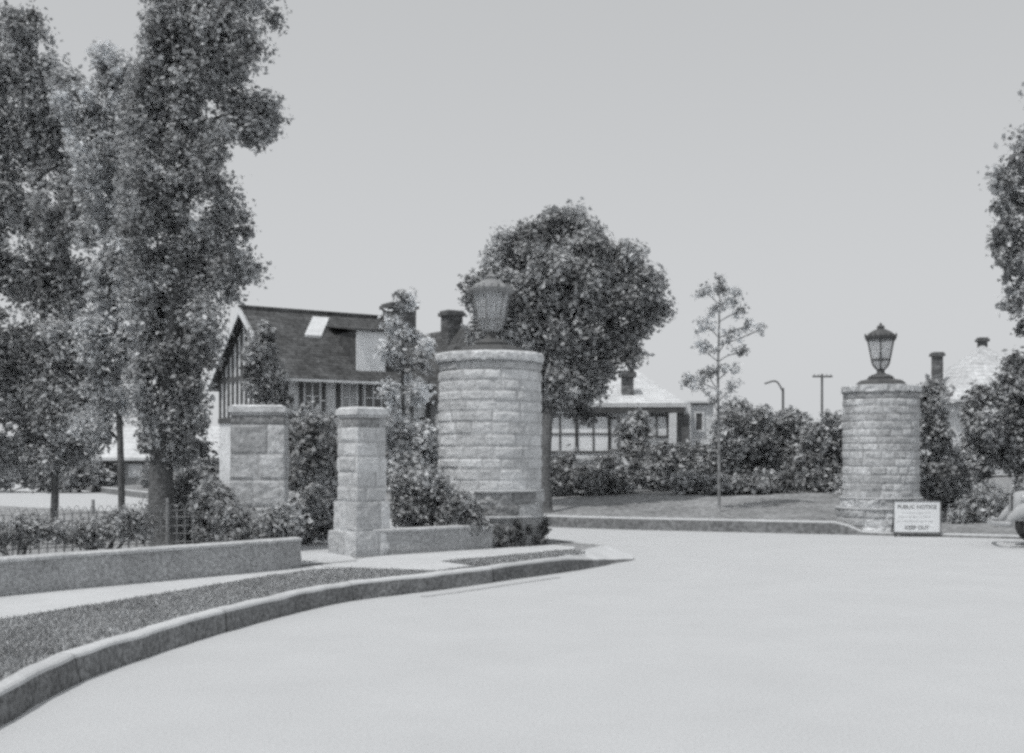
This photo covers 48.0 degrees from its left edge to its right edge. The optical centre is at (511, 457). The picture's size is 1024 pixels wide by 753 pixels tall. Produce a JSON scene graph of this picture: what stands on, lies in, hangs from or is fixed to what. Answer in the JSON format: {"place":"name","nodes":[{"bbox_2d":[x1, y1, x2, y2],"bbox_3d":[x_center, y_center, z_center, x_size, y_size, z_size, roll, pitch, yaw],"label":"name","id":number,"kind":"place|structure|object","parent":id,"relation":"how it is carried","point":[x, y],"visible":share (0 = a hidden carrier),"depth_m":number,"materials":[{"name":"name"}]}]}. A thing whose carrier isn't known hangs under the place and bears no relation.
{"place":"outdoors","nodes":[
{"label":"outdoors","id":0,"kind":"place"},
{"bbox_2d":[0,545,574,618],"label":"sidewalk","id":1,"kind":"structure","parent":0,"point":[16,605],"depth_m":12.49,"materials":[{"name":"concrete"}]},
{"bbox_2d":[0,506,600,680],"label":"lawn","id":2,"kind":"structure","parent":0,"point":[577,546],"depth_m":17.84,"materials":[{"name":"plant"}]},
{"bbox_2d":[0,510,78,555],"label":"shrub","id":3,"kind":"object","parent":2,"relation":"on","point":[25,532],"visible":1,"depth_m":15.12,"materials":[{"name":"grey plant"}]},
{"bbox_2d":[0,0,119,523],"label":"poplar tree","id":4,"kind":"object","parent":2,"relation":"on","point":[41,392],"visible":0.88,"depth_m":20.02,"materials":[{"name":"grey plant"}]},
{"bbox_2d":[42,37,152,539],"bbox_3d":[-6.833,-2.817,19.292,1.947,8.401,1.637,0,0,0],"label":"poplar tree","id":5,"kind":"object","parent":2,"relation":"on","point":[82,111],"visible":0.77,"depth_m":19.18,"materials":[{"name":"grey plant"}]},
{"bbox_2d":[0,498,202,555],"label":"wire fence","id":6,"kind":"object","parent":2,"relation":"on","point":[168,525],"visible":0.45,"depth_m":16.21,"materials":[{"name":"grey metal"}]},
{"bbox_2d":[54,504,166,550],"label":"shrub","id":7,"kind":"object","parent":2,"relation":"on","point":[121,521],"visible":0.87,"depth_m":15.87,"materials":[{"name":"grey plant"}]},
{"bbox_2d":[0,537,301,595],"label":"wall","id":8,"kind":"structure","parent":2,"relation":"on","point":[33,573],"depth_m":12.84,"materials":[{"name":"grey concrete"}]},
{"bbox_2d":[138,467,221,543],"bbox_3d":[-5.369,0.851,18.975,1.579,1.495,1.115,0,0,0],"label":"shrub","id":9,"kind":"object","parent":2,"relation":"on","point":[183,486],"visible":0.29,"depth_m":18.77,"materials":[{"name":"grey plant"}]},
{"bbox_2d":[106,0,294,545],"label":"poplar tree","id":10,"kind":"object","parent":2,"relation":"on","point":[191,60],"visible":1,"depth_m":17.94,"materials":[{"name":"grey plant"}]},
{"bbox_2d":[184,472,255,543],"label":"shrub","id":11,"kind":"object","parent":2,"relation":"on","point":[206,492],"visible":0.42,"depth_m":15.74,"materials":[{"name":"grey plant"}]},
{"bbox_2d":[204,492,310,541],"bbox_3d":[-3.289,0.941,15.039,1.399,1.005,0.960,0,0,0],"label":"shrub","id":12,"kind":"object","parent":2,"relation":"on","point":[275,520],"visible":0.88,"depth_m":14.82,"materials":[{"name":"grey plant"}]},
{"bbox_2d":[228,405,289,524],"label":"gate pillar","id":13,"kind":"structure","parent":2,"relation":"on","point":[259,459],"depth_m":16.91,"materials":[{"name":"grey stone"}]},
{"bbox_2d":[288,396,338,544],"bbox_3d":[-3.253,0.343,18.571,1.191,2.723,1.146,0,0,0],"label":"shrub","id":14,"kind":"object","parent":2,"relation":"on","point":[313,429],"visible":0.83,"depth_m":18.47,"materials":[{"name":"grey plant"}]},
{"bbox_2d":[301,538,355,564],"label":"garden path","id":15,"kind":"structure","parent":2,"relation":"on","point":[315,552],"depth_m":16.36,"materials":[{"name":"concrete"}]},
{"bbox_2d":[328,407,389,556],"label":"gate pillar","id":16,"kind":"structure","parent":2,"relation":"on","point":[361,508],"depth_m":16.55,"materials":[{"name":"stone"}]},
{"bbox_2d":[321,561,470,570],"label":"crossing path","id":17,"kind":"structure","parent":2,"relation":"on","point":[430,565],"depth_m":14.89,"materials":[{"name":"concrete"}]},
{"bbox_2d":[385,409,438,503],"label":"shrub","id":18,"kind":"object","parent":2,"relation":"on","point":[406,445],"visible":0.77,"depth_m":19.45,"materials":[{"name":"grey plant"}]},
{"bbox_2d":[385,458,478,527],"bbox_3d":[-1.265,0.719,17.879,1.526,1.442,1.037,0,0,0],"label":"shrub","id":19,"kind":"object","parent":2,"relation":"on","point":[417,494],"visible":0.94,"depth_m":17.80,"materials":[{"name":"grey plant"}]},
{"bbox_2d":[372,524,492,554],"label":"wall","id":20,"kind":"structure","parent":2,"relation":"on","point":[412,540],"depth_m":17.11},
{"bbox_2d":[434,489,494,537],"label":"shrub","id":21,"kind":"object","parent":2,"relation":"on","point":[477,518],"visible":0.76,"depth_m":17.63,"materials":[{"name":"grey plant"}]},
{"bbox_2d":[435,350,544,546],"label":"round pillar","id":22,"kind":"structure","parent":2,"relation":"on","point":[490,429],"depth_m":18.17,"materials":[{"name":"stone"}]},
{"bbox_2d":[462,271,519,350],"bbox_3d":[-0.340,-2.389,18.920,0.964,1.373,0.964,0,0,0],"label":"lantern","id":23,"kind":"object","parent":22,"relation":"on","point":[491,293],"visible":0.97,"depth_m":18.73,"materials":[{"name":"metal"}]},
{"bbox_2d":[492,515,551,547],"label":"ivy","id":24,"kind":"object","parent":22,"relation":"attached to","point":[513,532],"visible":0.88,"depth_m":18.14,"materials":[{"name":"grey plant"}]},
{"bbox_2d":[0,480,1023,752],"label":"road","id":25,"kind":"structure","parent":0,"point":[704,642],"depth_m":8.87,"materials":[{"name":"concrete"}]},
{"bbox_2d":[0,506,633,725],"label":"kerb","id":26,"kind":"structure","parent":25,"relation":"on","point":[23,690],"depth_m":10.69,"materials":[{"name":"concrete"}]},
{"bbox_2d":[423,577,560,596],"bbox_3d":[-0.194,1.596,14.324,0.139,0.001,2.691,0,0,38],"label":"gutter stain","id":27,"kind":"object","parent":25,"relation":"on","point":[491,586],"visible":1,"depth_m":14.17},
{"bbox_2d":[80,485,1021,538],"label":"kerb","id":28,"kind":"structure","parent":25,"relation":"on","point":[721,525],"depth_m":24.99,"materials":[{"name":"concrete"}]},
{"bbox_2d":[986,490,1023,539],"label":"parked car","id":29,"kind":"object","parent":25,"relation":"on","point":[1012,511],"visible":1,"depth_m":20.84,"materials":[{"name":"paint"}]},
{"bbox_2d":[0,0,1023,457],"label":"sky","id":30,"kind":"structure","parent":0,"point":[822,157],"materials":[{"name":"grey"}]},
{"bbox_2d":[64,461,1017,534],"bbox_3d":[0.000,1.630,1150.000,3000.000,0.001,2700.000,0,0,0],"label":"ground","id":31,"kind":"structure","parent":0,"point":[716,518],"depth_m":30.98,"materials":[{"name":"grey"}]},
{"bbox_2d":[0,460,50,492],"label":"shrub","id":32,"kind":"object","parent":31,"relation":"on","point":[5,484],"visible":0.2,"depth_m":53.37,"materials":[{"name":"grey plant"}]},
{"bbox_2d":[891,501,940,536],"bbox_3d":[8.243,1.239,23.529,0.939,0.739,0.402,0,0,6],"label":"notice board","id":33,"kind":"object","parent":31,"relation":"on","point":[917,517],"visible":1,"depth_m":23.34,"materials":[{"name":"paint"}]},
{"bbox_2d":[90,475,1023,533],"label":"lawn","id":34,"kind":"structure","parent":0,"point":[800,505],"depth_m":27.86,"materials":[{"name":"plant"}]},
{"bbox_2d":[36,456,117,492],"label":"shrub","id":35,"kind":"object","parent":34,"relation":"on","point":[76,478],"visible":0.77,"depth_m":52.94,"materials":[{"name":"grey plant"}]},
{"bbox_2d":[91,427,184,491],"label":"cottage","id":36,"kind":"structure","parent":34,"relation":"on","point":[133,458],"depth_m":54.00,"materials":[{"name":"paint"}]},
{"bbox_2d":[104,464,117,478],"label":"window","id":37,"kind":"structure","parent":36,"relation":"in","point":[115,469],"depth_m":53.99,"materials":[{"name":"grey glass"}]},
{"bbox_2d":[128,464,141,477],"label":"window","id":38,"kind":"structure","parent":36,"relation":"in","point":[131,467],"depth_m":53.99,"materials":[{"name":"white paint"}]},
{"bbox_2d":[133,455,218,487],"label":"shrub","id":39,"kind":"object","parent":34,"relation":"on","point":[212,468],"visible":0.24,"depth_m":49.69,"materials":[{"name":"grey plant"}]},
{"bbox_2d":[185,426,218,467],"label":"cottage","id":40,"kind":"structure","parent":34,"relation":"on","point":[213,431],"depth_m":53.44,"materials":[{"name":"paint"}]},
{"bbox_2d":[237,317,294,411],"bbox_3d":[-7.058,-1.306,32.944,1.675,5.513,1.223,0,0,0],"label":"garden tree","id":41,"kind":"object","parent":34,"relation":"on","point":[263,387],"visible":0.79,"depth_m":32.81,"materials":[{"name":"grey plant"}]},
{"bbox_2d":[288,409,338,497],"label":"shrub","id":42,"kind":"object","parent":34,"relation":"on","point":[292,447],"visible":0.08,"depth_m":35.71,"materials":[{"name":"grey plant"}]},
{"bbox_2d":[206,302,474,484],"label":"timbered house","id":43,"kind":"structure","parent":34,"relation":"on","point":[328,357],"depth_m":44.72,"materials":[{"name":"paint"}]},
{"bbox_2d":[304,382,320,410],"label":"window","id":44,"kind":"structure","parent":43,"relation":"in","point":[311,389],"depth_m":42.60,"materials":[{"name":"grey glass"}]},
{"bbox_2d":[341,383,357,406],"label":"window","id":45,"kind":"structure","parent":43,"relation":"in","point":[349,391],"depth_m":43.41,"materials":[{"name":"grey glass"}]},
{"bbox_2d":[363,384,390,412],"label":"window","id":46,"kind":"structure","parent":43,"relation":"in","point":[370,399],"depth_m":43.94,"materials":[{"name":"grey glass"}]},
{"bbox_2d":[333,410,416,490],"bbox_3d":[-4.131,0.026,36.966,3.701,3.128,1.926,0,0,0],"label":"shrub","id":47,"kind":"object","parent":34,"relation":"on","point":[387,449],"visible":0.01,"depth_m":36.71,"materials":[{"name":"grey plant"}]},
{"bbox_2d":[373,287,437,435],"bbox_3d":[-2.253,-1.101,24.498,1.411,5.103,0.995,0,0,0],"label":"slim tree","id":48,"kind":"object","parent":34,"relation":"on","point":[424,350],"visible":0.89,"depth_m":24.43,"materials":[{"name":"grey plant"}]},
{"bbox_2d":[454,197,678,512],"bbox_3d":[1.376,-2.578,28.244,5.602,7.886,2.590,0,0,0],"label":"maple tree","id":49,"kind":"object","parent":34,"relation":"on","point":[558,291],"visible":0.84,"depth_m":27.92,"materials":[{"name":"grey plant"}]},
{"bbox_2d":[551,444,610,495],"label":"shrub","id":50,"kind":"object","parent":34,"relation":"on","point":[570,475],"visible":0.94,"depth_m":31.28,"materials":[{"name":"grey plant"}]},
{"bbox_2d":[585,448,643,494],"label":"shrub","id":51,"kind":"object","parent":34,"relation":"on","point":[621,479],"visible":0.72,"depth_m":31.47,"materials":[{"name":"grey plant"}]},
{"bbox_2d":[541,367,716,485],"bbox_3d":[3.441,-0.942,41.905,7.074,4.764,8.636,0,0,0],"label":"bungalow","id":52,"kind":"object","parent":34,"relation":"on","point":[675,419],"visible":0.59,"depth_m":37.90,"materials":[{"name":"white paint"}]},
{"bbox_2d":[551,414,576,452],"bbox_3d":[1.580,-0.799,37.904,1.140,1.270,0.090,0,0,2],"label":"window","id":53,"kind":"structure","parent":52,"relation":"in","point":[564,432],"depth_m":37.94,"materials":[{"name":"white glass"}]},
{"bbox_2d":[576,414,610,452],"bbox_3d":[2.679,-0.799,37.866,1.140,1.270,0.090,0,0,2],"label":"window","id":54,"kind":"structure","parent":52,"relation":"in","point":[589,440],"depth_m":37.89,"materials":[{"name":"white glass"}]},
{"bbox_2d":[608,417,619,450],"bbox_3d":[3.354,-0.784,37.843,0.390,1.140,0.090,0,0,2],"label":"window","id":55,"kind":"structure","parent":52,"relation":"in","point":[614,422],"depth_m":37.87,"materials":[{"name":"glass"}]},
{"bbox_2d":[644,414,668,437],"bbox_3d":[4.753,-1.049,37.794,0.790,0.770,0.090,0,0,2],"label":"window","id":56,"kind":"structure","parent":52,"relation":"in","point":[661,421],"depth_m":37.83,"materials":[{"name":"glass"}]},
{"bbox_2d":[677,414,688,451],"bbox_3d":[5.618,-0.357,37.792,0.420,2.194,0.027,0,0,2],"label":"door","id":57,"kind":"structure","parent":52,"relation":"in","point":[682,419],"depth_m":37.78,"materials":[{"name":"grey wood"}]},
{"bbox_2d":[694,411,704,431],"bbox_3d":[6.211,-1.209,38.143,0.340,0.690,0.090,0,0,2],"label":"window","id":58,"kind":"structure","parent":52,"relation":"in","point":[698,415],"depth_m":38.14,"materials":[{"name":"white paint"}]},
{"bbox_2d":[606,403,655,489],"bbox_3d":[3.631,-0.285,34.007,1.656,2.692,1.735,0,0,-28],"label":"tree","id":59,"kind":"object","parent":34,"relation":"on","point":[634,432],"visible":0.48,"depth_m":33.88,"materials":[{"name":"grey plant"}]},
{"bbox_2d":[634,436,712,491],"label":"shrub","id":60,"kind":"object","parent":34,"relation":"on","point":[664,459],"visible":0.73,"depth_m":32.17,"materials":[{"name":"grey plant"}]},
{"bbox_2d":[678,402,748,477],"bbox_3d":[5.570,-0.136,31.998,2.021,2.810,1.575,0,0,0],"label":"shrub","id":61,"kind":"object","parent":34,"relation":"on","point":[731,447],"visible":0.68,"depth_m":31.70,"materials":[{"name":"grey plant"}]},
{"bbox_2d":[679,272,766,511],"bbox_3d":[4.893,-1.496,26.639,2.014,5.631,0.955,0,0,0],"label":"sapling","id":62,"kind":"object","parent":34,"relation":"on","point":[690,380],"visible":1,"depth_m":26.57,"materials":[{"name":"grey plant"}]},
{"bbox_2d":[662,462,805,494],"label":"shrub","id":63,"kind":"object","parent":34,"relation":"on","point":[753,483],"visible":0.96,"depth_m":30.35,"materials":[{"name":"grey plant"}]},
{"bbox_2d":[708,391,784,476],"bbox_3d":[6.629,-0.495,32.623,2.386,2.953,1.709,0,0,0],"label":"shrub","id":64,"kind":"object","parent":34,"relation":"on","point":[755,420],"visible":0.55,"depth_m":32.29,"materials":[{"name":"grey plant"}]},
{"bbox_2d":[764,380,783,410],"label":"street lamp","id":65,"kind":"object","parent":34,"relation":"on","point":[781,388],"visible":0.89,"depth_m":79.89,"materials":[{"name":"grey metal"}]},
{"bbox_2d":[751,405,811,490],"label":"shrub","id":66,"kind":"object","parent":34,"relation":"on","point":[783,426],"visible":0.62,"depth_m":32.63,"materials":[{"name":"grey plant"}]},
{"bbox_2d":[785,409,842,493],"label":"shrub","id":67,"kind":"object","parent":34,"relation":"on","point":[819,464],"visible":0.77,"depth_m":31.09,"materials":[{"name":"grey plant"}]},
{"bbox_2d":[812,374,832,431],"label":"utility pole","id":68,"kind":"object","parent":34,"relation":"on","point":[821,376],"visible":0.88,"depth_m":87.92,"materials":[{"name":"grey wood"}]},
{"bbox_2d":[835,384,923,530],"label":"round pillar","id":69,"kind":"structure","parent":34,"relation":"on","point":[880,470],"depth_m":24.25,"materials":[{"name":"grey stone"}]},
{"bbox_2d":[856,323,905,384],"bbox_3d":[8.000,-2.248,24.950,0.964,1.373,0.964,0,0,0],"label":"lantern","id":70,"kind":"object","parent":69,"relation":"on","point":[880,339],"visible":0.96,"depth_m":24.75,"materials":[{"name":"metal"}]},
{"bbox_2d":[917,374,961,501],"bbox_3d":[9.691,-0.298,26.341,1.403,3.274,1.344,0,0,39],"label":"evergreen","id":71,"kind":"object","parent":34,"relation":"on","point":[937,473],"visible":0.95,"depth_m":26.12,"materials":[{"name":"grey plant"}]},
{"bbox_2d":[932,444,977,509],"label":"shrub","id":72,"kind":"object","parent":34,"relation":"on","point":[965,482],"visible":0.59,"depth_m":26.78,"materials":[{"name":"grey plant"}]},
{"bbox_2d":[919,337,1022,475],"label":"hip roofed house","id":73,"kind":"structure","parent":34,"relation":"on","point":[980,363],"depth_m":61.82,"materials":[{"name":"paint"}]},
{"bbox_2d":[941,478,1011,523],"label":"shrub","id":74,"kind":"object","parent":34,"relation":"on","point":[983,505],"visible":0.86,"depth_m":25.07,"materials":[{"name":"grey plant"}]},
{"bbox_2d":[954,380,1013,486],"bbox_3d":[11.440,-0.290,28.316,1.218,3.250,1.607,0,0,-27],"label":"shrub","id":75,"kind":"object","parent":34,"relation":"on","point":[983,430],"visible":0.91,"depth_m":28.00,"materials":[{"name":"grey plant"}]},
{"bbox_2d":[977,82,1023,337],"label":"overhanging tree","id":76,"kind":"object","parent":34,"relation":"on","point":[1007,204],"visible":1,"depth_m":29.93,"materials":[{"name":"grey plant"}]},
{"bbox_2d":[987,345,1023,483],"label":"shrub","id":77,"kind":"object","parent":34,"relation":"on","point":[1011,456],"visible":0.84,"depth_m":28.62,"materials":[{"name":"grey plant"}]},
{"bbox_2d":[996,477,1023,506],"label":"shrub","id":78,"kind":"object","parent":34,"relation":"on","point":[1016,484],"visible":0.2,"depth_m":25.57,"materials":[{"name":"plant"}]}
]}

